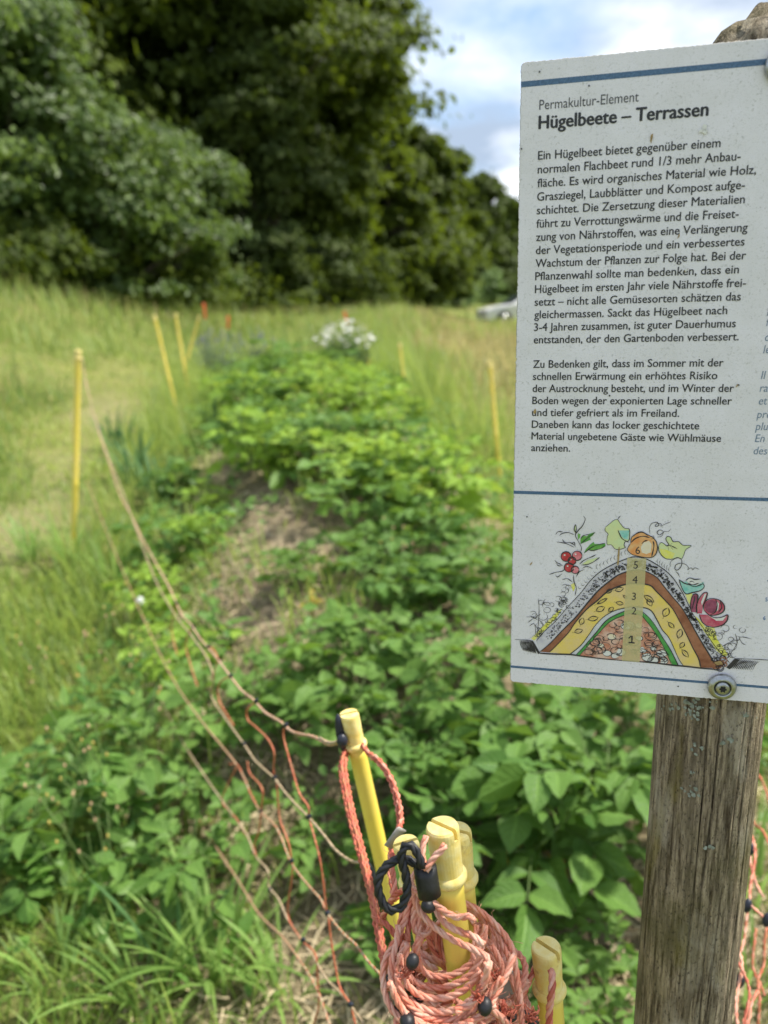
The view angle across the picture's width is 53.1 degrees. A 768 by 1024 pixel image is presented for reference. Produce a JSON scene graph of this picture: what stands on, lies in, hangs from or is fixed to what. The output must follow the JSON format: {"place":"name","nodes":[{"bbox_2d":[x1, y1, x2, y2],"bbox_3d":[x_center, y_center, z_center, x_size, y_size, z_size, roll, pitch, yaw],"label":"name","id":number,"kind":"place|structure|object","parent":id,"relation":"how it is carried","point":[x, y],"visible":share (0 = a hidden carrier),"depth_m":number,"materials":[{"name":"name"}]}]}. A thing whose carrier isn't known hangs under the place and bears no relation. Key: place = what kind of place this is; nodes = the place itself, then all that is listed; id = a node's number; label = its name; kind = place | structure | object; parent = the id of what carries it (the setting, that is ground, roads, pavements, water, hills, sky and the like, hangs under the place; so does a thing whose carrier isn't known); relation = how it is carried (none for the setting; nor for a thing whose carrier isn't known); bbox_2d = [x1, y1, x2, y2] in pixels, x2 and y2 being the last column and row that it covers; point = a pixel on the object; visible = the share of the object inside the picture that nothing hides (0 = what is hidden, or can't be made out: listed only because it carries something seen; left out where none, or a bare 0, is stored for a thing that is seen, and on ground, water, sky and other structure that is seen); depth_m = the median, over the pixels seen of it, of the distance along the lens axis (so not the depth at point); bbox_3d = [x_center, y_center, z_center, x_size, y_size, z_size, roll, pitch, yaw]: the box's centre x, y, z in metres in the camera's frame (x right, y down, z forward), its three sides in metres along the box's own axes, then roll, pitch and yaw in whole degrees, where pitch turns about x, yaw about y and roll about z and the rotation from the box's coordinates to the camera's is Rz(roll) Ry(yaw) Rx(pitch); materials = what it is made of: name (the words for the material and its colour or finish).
{"place":"outdoors","nodes":[
{"label":"outdoors","id":0,"kind":"place"},
{"bbox_2d":[0,308,210,671],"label":"lawn grass","id":1,"kind":"structure","parent":0,"point":[29,495],"depth_m":5.18,"materials":[{"name":"green plant"}]},
{"bbox_2d":[0,246,516,345],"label":"tall meadow grass","id":2,"kind":"structure","parent":0,"point":[246,319],"depth_m":15.62,"materials":[{"name":"green plant"}]},
{"bbox_2d":[4,269,516,427],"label":"dry meadow grass","id":3,"kind":"structure","parent":0,"point":[501,350],"depth_m":12.82,"materials":[{"name":"green plant"}]},
{"bbox_2d":[0,283,767,1023],"bbox_3d":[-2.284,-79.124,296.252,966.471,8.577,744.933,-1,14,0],"label":"ground","id":4,"kind":"structure","parent":0,"point":[262,609],"depth_m":2.59,"materials":[{"name":"green plant"}]},
{"bbox_2d":[0,506,79,561],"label":"grass tuft","id":5,"kind":"object","parent":4,"relation":"on","point":[34,555],"visible":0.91,"depth_m":3.76,"materials":[{"name":"green plant"}]},
{"bbox_2d":[10,764,98,933],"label":"budding weed","id":6,"kind":"object","parent":4,"relation":"on","point":[44,865],"visible":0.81,"depth_m":1.79,"materials":[{"name":"green plant"}]},
{"bbox_2d":[0,734,115,922],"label":"potato plant","id":7,"kind":"object","parent":4,"relation":"on","point":[15,842],"visible":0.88,"depth_m":1.85,"materials":[{"name":"green plant"}]},
{"bbox_2d":[11,500,115,570],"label":"grass tuft","id":8,"kind":"object","parent":4,"relation":"on","point":[56,549],"visible":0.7,"depth_m":3.62,"materials":[{"name":"green plant"}]},
{"bbox_2d":[15,612,113,774],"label":"budding weed","id":9,"kind":"object","parent":4,"relation":"on","point":[64,697],"visible":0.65,"depth_m":2.21,"materials":[{"name":"green plant"}]},
{"bbox_2d":[0,881,136,1023],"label":"grass tuft","id":10,"kind":"object","parent":4,"relation":"on","point":[60,933],"visible":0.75,"depth_m":1.59,"materials":[{"name":"green plant"}]},
{"bbox_2d":[0,203,137,284],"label":"bramble bush","id":11,"kind":"object","parent":4,"relation":"on","point":[33,243],"visible":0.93,"depth_m":12.55,"materials":[{"name":"green plant"}]},
{"bbox_2d":[71,350,81,558],"bbox_3d":[-1.476,-0.184,3.695,0.186,1.165,0.037,-1,14,0],"label":"fence post","id":12,"kind":"object","parent":4,"relation":"on","point":[76,416],"visible":0.9,"depth_m":3.65,"materials":[{"name":"yellow plastic"}]},
{"bbox_2d":[23,783,158,933],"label":"budding weed","id":13,"kind":"object","parent":4,"relation":"on","point":[112,887],"visible":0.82,"depth_m":1.70,"materials":[{"name":"green plant"}]},
{"bbox_2d":[49,516,142,591],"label":"grass tuft","id":14,"kind":"object","parent":4,"relation":"on","point":[113,568],"visible":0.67,"depth_m":3.38,"materials":[{"name":"green plant"}]},
{"bbox_2d":[0,0,197,277],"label":"hazel tree","id":15,"kind":"object","parent":4,"relation":"on","point":[33,52],"visible":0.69,"depth_m":12.87,"materials":[{"name":"green plant"}]},
{"bbox_2d":[45,630,169,867],"bbox_3d":[-0.639,0.599,1.897,0.274,0.548,0.288,-1,14,0],"label":"budding weed","id":16,"kind":"object","parent":4,"relation":"on","point":[144,806],"visible":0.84,"depth_m":1.87,"materials":[{"name":"green plant"}]},
{"bbox_2d":[27,884,222,1023],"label":"grass tuft","id":17,"kind":"object","parent":4,"relation":"on","point":[108,979],"visible":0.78,"depth_m":1.56,"materials":[{"name":"green plant"}]},
{"bbox_2d":[5,0,246,231],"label":"broadleaf tree","id":18,"kind":"object","parent":4,"relation":"on","point":[121,79],"visible":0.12,"depth_m":19.30,"materials":[{"name":"green plant"}]},
{"bbox_2d":[0,69,252,305],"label":"hazel tree","id":19,"kind":"object","parent":4,"relation":"on","point":[105,212],"visible":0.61,"depth_m":13.73,"materials":[{"name":"green plant"}]},
{"bbox_2d":[93,582,166,742],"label":"budding weed","id":20,"kind":"object","parent":4,"relation":"on","point":[128,688],"visible":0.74,"depth_m":2.29,"materials":[{"name":"green plant"}]},
{"bbox_2d":[94,418,179,482],"bbox_3d":[-1.588,-0.420,4.967,0.623,0.447,0.786,-14,19,-41],"label":"leek","id":21,"kind":"object","parent":4,"relation":"on","point":[139,457],"visible":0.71,"depth_m":4.95,"materials":[{"name":"green plant"}]},
{"bbox_2d":[100,553,189,637],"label":"potato plant","id":22,"kind":"object","parent":4,"relation":"on","point":[162,605],"visible":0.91,"depth_m":3.00,"materials":[{"name":"green plant"}]},
{"bbox_2d":[39,651,251,814],"bbox_3d":[-0.576,0.622,2.057,0.506,0.322,0.500,-14,19,-41],"label":"potato plant","id":23,"kind":"object","parent":4,"relation":"on","point":[123,781],"visible":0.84,"depth_m":2.01,"materials":[{"name":"green plant"}]},
{"bbox_2d":[71,858,239,972],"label":"grass tuft","id":24,"kind":"object","parent":4,"relation":"on","point":[120,908],"visible":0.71,"depth_m":1.56,"materials":[{"name":"green plant"}]},
{"bbox_2d":[110,512,210,565],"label":"potato plant","id":25,"kind":"object","parent":4,"relation":"on","point":[156,546],"visible":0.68,"depth_m":3.48,"materials":[{"name":"green plant"}]},
{"bbox_2d":[73,227,255,309],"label":"bramble bush","id":26,"kind":"object","parent":4,"relation":"on","point":[200,285],"visible":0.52,"depth_m":15.53,"materials":[{"name":"green plant"}]},
{"bbox_2d":[73,759,270,936],"bbox_3d":[-0.455,0.798,1.777,0.373,0.254,0.448,3,15,18],"label":"potato plant","id":27,"kind":"object","parent":4,"relation":"on","point":[153,878],"visible":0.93,"depth_m":1.75,"materials":[{"name":"green plant"}]},
{"bbox_2d":[135,456,213,499],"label":"potato plant","id":28,"kind":"object","parent":4,"relation":"on","point":[181,465],"visible":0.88,"depth_m":4.54,"materials":[{"name":"green plant"}]},
{"bbox_2d":[99,114,258,306],"bbox_3d":[-5.104,-6.751,17.639,4.246,4.201,3.890,8,17,34],"label":"hazel tree","id":29,"kind":"object","parent":4,"relation":"on","point":[220,176],"visible":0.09,"depth_m":16.97,"materials":[{"name":"green plant"}]},
{"bbox_2d":[115,612,243,702],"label":"potato plant","id":30,"kind":"object","parent":4,"relation":"on","point":[162,642],"visible":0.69,"depth_m":2.47,"materials":[{"name":"green plant"}]},
{"bbox_2d":[160,510,238,560],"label":"potato plant","id":31,"kind":"object","parent":4,"relation":"on","point":[189,522],"visible":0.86,"depth_m":3.50,"materials":[{"name":"green plant"}]},
{"bbox_2d":[75,811,328,1021],"bbox_3d":[-0.368,0.841,1.565,0.457,0.317,0.551,-5,15,-12],"label":"grass tuft","id":32,"kind":"object","parent":4,"relation":"on","point":[215,973],"visible":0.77,"depth_m":1.62,"materials":[{"name":"green plant"}]},
{"bbox_2d":[179,477,235,515],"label":"potato plant","id":33,"kind":"object","parent":4,"relation":"on","point":[207,496],"visible":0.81,"depth_m":4.05,"materials":[{"name":"green plant"}]},
{"bbox_2d":[189,327,243,374],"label":"lavender bush","id":34,"kind":"object","parent":4,"relation":"on","point":[211,353],"visible":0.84,"depth_m":9.34,"materials":[{"name":"green plant"}]},
{"bbox_2d":[192,568,254,650],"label":"budding weed","id":35,"kind":"object","parent":4,"relation":"on","point":[215,609],"visible":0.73,"depth_m":2.55,"materials":[{"name":"green plant"}]},
{"bbox_2d":[0,272,455,519],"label":"tall meadow grass","id":36,"kind":"structure","parent":4,"relation":"on","point":[282,332],"depth_m":11.42,"materials":[{"name":"green plant"}]},
{"bbox_2d":[207,369,297,421],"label":"potato plant","id":37,"kind":"object","parent":4,"relation":"on","point":[252,374],"visible":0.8,"depth_m":5.56,"materials":[{"name":"green plant"}]},
{"bbox_2d":[198,394,311,447],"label":"potato plant","id":38,"kind":"object","parent":4,"relation":"on","point":[212,423],"visible":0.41,"depth_m":4.67,"materials":[{"name":"green plant"}]},
{"bbox_2d":[200,405,311,480],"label":"potato plant","id":39,"kind":"object","parent":4,"relation":"on","point":[226,450],"visible":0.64,"depth_m":4.15,"materials":[{"name":"green plant"}]},
{"bbox_2d":[0,271,515,390],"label":"grass seed heads","id":40,"kind":"object","parent":4,"relation":"on","point":[475,345],"depth_m":12.69,"materials":[{"name":"green plant"}]},
{"bbox_2d":[46,0,472,271],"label":"broadleaf tree","id":41,"kind":"object","parent":4,"relation":"on","point":[310,19],"visible":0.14,"depth_m":20.70,"materials":[{"name":"green plant"}]},
{"bbox_2d":[197,244,337,318],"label":"bramble bush","id":42,"kind":"object","parent":4,"relation":"on","point":[264,292],"visible":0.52,"depth_m":19.86,"materials":[{"name":"green plant"}]},
{"bbox_2d":[228,421,309,478],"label":"potato plant","id":43,"kind":"object","parent":4,"relation":"on","point":[263,464],"visible":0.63,"depth_m":3.99,"materials":[{"name":"green plant"}]},
{"bbox_2d":[185,0,366,308],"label":"broadleaf tree","id":44,"kind":"object","parent":4,"relation":"on","point":[262,124],"visible":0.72,"depth_m":20.57,"materials":[{"name":"green plant"}]},
{"bbox_2d":[212,643,345,765],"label":"potato plant","id":45,"kind":"object","parent":4,"relation":"on","point":[310,711],"visible":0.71,"depth_m":2.05,"materials":[{"name":"green plant"}]},
{"bbox_2d":[191,884,375,1023],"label":"grass tuft","id":46,"kind":"object","parent":4,"relation":"on","point":[260,957],"visible":0.84,"depth_m":1.59,"materials":[{"name":"green plant"}]},
{"bbox_2d":[247,336,320,371],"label":"potato plant","id":47,"kind":"object","parent":4,"relation":"on","point":[282,344],"visible":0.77,"depth_m":7.03,"materials":[{"name":"green plant"}]},
{"bbox_2d":[257,438,325,482],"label":"potato plant","id":48,"kind":"object","parent":4,"relation":"on","point":[310,471],"visible":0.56,"depth_m":3.89,"materials":[{"name":"green plant"}]},
{"bbox_2d":[253,539,336,598],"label":"potato plant","id":49,"kind":"object","parent":4,"relation":"on","point":[294,558],"visible":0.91,"depth_m":2.75,"materials":[{"name":"green plant"}]},
{"bbox_2d":[195,0,430,301],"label":"broadleaf tree","id":50,"kind":"object","parent":4,"relation":"on","point":[341,214],"visible":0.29,"depth_m":23.25,"materials":[{"name":"green plant"}]},
{"bbox_2d":[254,409,374,489],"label":"potato plant","id":51,"kind":"object","parent":4,"relation":"on","point":[277,480],"visible":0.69,"depth_m":3.85,"materials":[{"name":"green plant"}]},
{"bbox_2d":[258,781,372,892],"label":"potato plant","id":52,"kind":"object","parent":4,"relation":"on","point":[309,855],"visible":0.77,"depth_m":1.77,"materials":[{"name":"green plant"}]},
{"bbox_2d":[267,426,418,503],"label":"potato plant","id":53,"kind":"object","parent":4,"relation":"on","point":[355,447],"visible":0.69,"depth_m":3.51,"materials":[{"name":"green plant"}]},
{"bbox_2d":[313,319,376,369],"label":"daisy clump","id":54,"kind":"object","parent":4,"relation":"on","point":[346,345],"visible":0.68,"depth_m":8.63,"materials":[{"name":"white plant"}]},
{"bbox_2d":[273,597,420,724],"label":"potato plant","id":55,"kind":"object","parent":4,"relation":"on","point":[314,655],"visible":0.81,"depth_m":2.17,"materials":[{"name":"green plant"}]},
{"bbox_2d":[289,457,419,549],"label":"potato plant","id":56,"kind":"object","parent":4,"relation":"on","point":[374,474],"visible":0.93,"depth_m":3.13,"materials":[{"name":"green plant"}]},
{"bbox_2d":[288,244,422,312],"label":"bramble bush","id":57,"kind":"object","parent":4,"relation":"on","point":[369,286],"visible":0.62,"depth_m":22.91,"materials":[{"name":"green plant"}]},
{"bbox_2d":[307,364,411,416],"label":"potato plant","id":58,"kind":"object","parent":4,"relation":"on","point":[384,395],"visible":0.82,"depth_m":5.02,"materials":[{"name":"green plant"}]},
{"bbox_2d":[320,519,412,583],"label":"potato plant","id":59,"kind":"object","parent":4,"relation":"on","point":[342,539],"visible":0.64,"depth_m":2.78,"materials":[{"name":"green plant"}]},
{"bbox_2d":[340,708,410,982],"bbox_3d":[0.068,0.755,0.942,0.202,1.136,0.025,-1,14,0],"label":"fence post","id":60,"kind":"object","parent":4,"relation":"on","point":[351,721],"visible":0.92,"depth_m":0.82,"materials":[{"name":"yellow plastic"}]},
{"bbox_2d":[82,357,405,1023],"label":"electric netting","id":61,"kind":"object","parent":60,"relation":"hanging from","point":[367,870],"visible":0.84,"depth_m":1.00,"materials":[{"name":"plastic"}]},
{"bbox_2d":[273,628,488,789],"bbox_3d":[0.052,0.539,1.990,0.506,0.322,0.500,-13,18,-37],"label":"potato plant","id":62,"kind":"object","parent":4,"relation":"on","point":[298,693],"visible":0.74,"depth_m":1.96,"materials":[{"name":"green plant"}]},
{"bbox_2d":[331,411,430,467],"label":"potato plant","id":63,"kind":"object","parent":4,"relation":"on","point":[368,426],"visible":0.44,"depth_m":4.10,"materials":[{"name":"green plant"}]},
{"bbox_2d":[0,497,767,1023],"bbox_3d":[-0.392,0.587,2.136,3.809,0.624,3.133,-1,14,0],"label":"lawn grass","id":64,"kind":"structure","parent":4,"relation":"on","point":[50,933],"depth_m":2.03,"materials":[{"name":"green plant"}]},
{"bbox_2d":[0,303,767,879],"bbox_3d":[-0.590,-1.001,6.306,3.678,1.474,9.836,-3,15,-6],"label":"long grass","id":65,"kind":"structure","parent":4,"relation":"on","point":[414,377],"depth_m":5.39,"materials":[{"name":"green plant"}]},
{"bbox_2d":[0,351,767,1002],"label":"weeds","id":66,"kind":"object","parent":4,"relation":"on","point":[244,921],"visible":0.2,"depth_m":2.47,"materials":[{"name":"green plant"}]},
{"bbox_2d":[338,891,440,977],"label":"potato plant","id":67,"kind":"object","parent":4,"relation":"on","point":[369,950],"visible":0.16,"depth_m":1.59,"materials":[{"name":"green plant"}]},
{"bbox_2d":[328,542,456,632],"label":"potato plant","id":68,"kind":"object","parent":4,"relation":"on","point":[364,585],"visible":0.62,"depth_m":2.54,"materials":[{"name":"green plant"}]},
{"bbox_2d":[363,54,437,305],"bbox_3d":[0.301,-12.289,28.818,3.421,9.323,3.091,-1,14,0],"label":"broadleaf tree","id":69,"kind":"object","parent":4,"relation":"on","point":[401,240],"visible":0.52,"depth_m":28.61,"materials":[{"name":"green plant"}]},
{"bbox_2d":[350,451,454,508],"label":"potato plant","id":70,"kind":"object","parent":4,"relation":"on","point":[400,466],"visible":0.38,"depth_m":3.42,"materials":[{"name":"green plant"}]},
{"bbox_2d":[46,365,767,897],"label":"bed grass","id":71,"kind":"structure","parent":4,"relation":"on","point":[290,613],"depth_m":2.61,"materials":[{"name":"green plant"}]},
{"bbox_2d":[350,493,477,580],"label":"potato plant","id":72,"kind":"object","parent":4,"relation":"on","point":[415,512],"visible":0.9,"depth_m":2.87,"materials":[{"name":"green plant"}]},
{"bbox_2d":[335,681,513,828],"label":"potato plant","id":73,"kind":"object","parent":4,"relation":"on","point":[451,719],"visible":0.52,"depth_m":1.92,"materials":[{"name":"green plant"}]},
{"bbox_2d":[363,545,485,613],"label":"potato plant","id":74,"kind":"object","parent":4,"relation":"on","point":[462,585],"visible":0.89,"depth_m":2.48,"materials":[{"name":"green plant"}]},
{"bbox_2d":[347,427,506,545],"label":"potato plant","id":75,"kind":"object","parent":4,"relation":"on","point":[471,499],"visible":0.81,"depth_m":3.24,"materials":[{"name":"green plant"}]},
{"bbox_2d":[364,143,495,307],"bbox_3d":[1.058,-11.749,31.671,7.313,6.662,7.199,-1,14,0],"label":"broadleaf tree","id":76,"kind":"object","parent":4,"relation":"on","point":[433,235],"visible":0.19,"depth_m":31.52,"materials":[{"name":"green plant"}]},
{"bbox_2d":[400,123,468,306],"bbox_3d":[1.535,-12.875,33.965,4.582,7.872,3.844,1,15,11],"label":"broadleaf tree","id":77,"kind":"object","parent":4,"relation":"on","point":[431,146],"visible":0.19,"depth_m":32.84,"materials":[{"name":"green plant"}]},
{"bbox_2d":[389,451,513,529],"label":"potato plant","id":78,"kind":"object","parent":4,"relation":"on","point":[495,462],"visible":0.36,"depth_m":3.41,"materials":[{"name":"green plant"}]},
{"bbox_2d":[426,816,478,1017],"bbox_3d":[0.110,0.786,0.637,0.137,1.220,0.025,-1,14,0],"label":"fence post","id":79,"kind":"object","parent":4,"relation":"on","point":[451,869],"visible":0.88,"depth_m":0.49,"materials":[{"name":"yellow plastic"}]},
{"bbox_2d":[373,835,555,1023],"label":"rope coil","id":80,"kind":"object","parent":79,"relation":"attached to","point":[499,979],"visible":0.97,"depth_m":0.48,"materials":[{"name":"orange fabric"}]},
{"bbox_2d":[376,595,541,730],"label":"potato plant","id":81,"kind":"object","parent":4,"relation":"on","point":[497,610],"visible":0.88,"depth_m":2.11,"materials":[{"name":"green plant"}]},
{"bbox_2d":[412,521,512,616],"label":"potato plant","id":82,"kind":"object","parent":4,"relation":"on","point":[490,567],"visible":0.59,"depth_m":2.63,"materials":[{"name":"green plant"}]},
{"bbox_2d":[457,821,478,942],"bbox_3d":[0.110,0.790,0.662,0.116,1.200,0.025,-1,14,0],"label":"fence post","id":83,"kind":"object","parent":4,"relation":"on","point":[471,882],"visible":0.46,"depth_m":0.51,"materials":[{"name":"yellow plastic"}]},
{"bbox_2d":[444,143,492,302],"bbox_3d":[2.286,-14.747,39.617,5.856,8.181,6.359,4,15,19],"label":"broadleaf tree","id":84,"kind":"object","parent":4,"relation":"on","point":[475,220],"visible":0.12,"depth_m":38.84,"materials":[{"name":"green plant"}]},
{"bbox_2d":[458,168,517,295],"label":"conifer tree","id":85,"kind":"object","parent":4,"relation":"on","point":[489,187],"visible":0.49,"depth_m":46.00,"materials":[{"name":"green plant"}]},
{"bbox_2d":[332,717,646,967],"bbox_3d":[0.271,0.709,1.729,0.738,0.383,0.670,-11,17,-32],"label":"potato plant","id":86,"kind":"object","parent":4,"relation":"on","point":[556,892],"visible":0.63,"depth_m":1.65,"materials":[{"name":"green plant"}]},
{"bbox_2d":[473,265,511,303],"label":"shrub","id":87,"kind":"object","parent":4,"relation":"on","point":[493,287],"visible":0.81,"depth_m":45.20,"materials":[{"name":"green plant"}]},
{"bbox_2d":[476,294,516,324],"bbox_3d":[6.133,-8.580,32.423,4.260,1.470,2.050,-3,15,-8],"label":"parked car","id":88,"kind":"object","parent":4,"relation":"on","point":[510,304],"visible":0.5,"depth_m":31.48,"materials":[{"name":"paint"}]},
{"bbox_2d":[494,193,518,254],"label":"conifer tree","id":89,"kind":"object","parent":4,"relation":"on","point":[509,227],"visible":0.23,"depth_m":54.74,"materials":[{"name":"green plant"}]},
{"bbox_2d":[474,864,540,944],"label":"potato plant","id":90,"kind":"object","parent":4,"relation":"on","point":[510,915],"visible":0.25,"depth_m":1.68,"materials":[{"name":"green plant"}]},
{"bbox_2d":[429,674,652,896],"bbox_3d":[0.393,0.643,1.839,0.591,0.342,0.591,2,15,15],"label":"potato plant","id":91,"kind":"object","parent":4,"relation":"on","point":[515,831],"visible":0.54,"depth_m":1.75,"materials":[{"name":"green plant"}]},
{"bbox_2d":[531,936,566,1023],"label":"fence post","id":92,"kind":"object","parent":4,"relation":"on","point":[546,951],"visible":0.95,"depth_m":0.54,"materials":[{"name":"yellow plastic"}]},
{"bbox_2d":[503,876,628,1002],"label":"potato plant","id":93,"kind":"object","parent":4,"relation":"on","point":[599,953],"visible":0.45,"depth_m":1.57,"materials":[{"name":"green plant"}]},
{"bbox_2d":[519,894,638,1023],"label":"potato plant","id":94,"kind":"object","parent":4,"relation":"on","point":[617,995],"visible":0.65,"depth_m":1.48,"materials":[{"name":"green plant"}]},
{"bbox_2d":[451,681,762,896],"bbox_3d":[0.506,0.634,1.830,0.733,0.415,0.611,-5,15,-13],"label":"potato plant","id":95,"kind":"object","parent":4,"relation":"on","point":[510,776],"visible":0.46,"depth_m":1.65,"materials":[{"name":"green plant"}]},
{"bbox_2d":[578,687,656,778],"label":"potato plant","id":96,"kind":"object","parent":4,"relation":"on","point":[647,702],"visible":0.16,"depth_m":1.98,"materials":[{"name":"green plant"}]},
{"bbox_2d":[510,2,767,1023],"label":"information sign","id":97,"kind":"object","parent":4,"relation":"on","point":[640,510],"visible":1,"depth_m":0.52,"materials":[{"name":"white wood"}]},
{"bbox_2d":[734,775,767,1023],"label":"electric netting","id":98,"kind":"object","parent":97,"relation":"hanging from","point":[742,978],"visible":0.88,"depth_m":0.92,"materials":[{"name":"orange plastic"}]},
{"bbox_2d":[746,775,767,914],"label":"grass tuft","id":99,"kind":"object","parent":4,"relation":"on","point":[760,843],"visible":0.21,"depth_m":1.79,"materials":[{"name":"green plant"}]},
{"bbox_2d":[320,0,767,204],"label":"sky","id":100,"kind":"structure","parent":0,"point":[483,73],"materials":[{"name":"white"}]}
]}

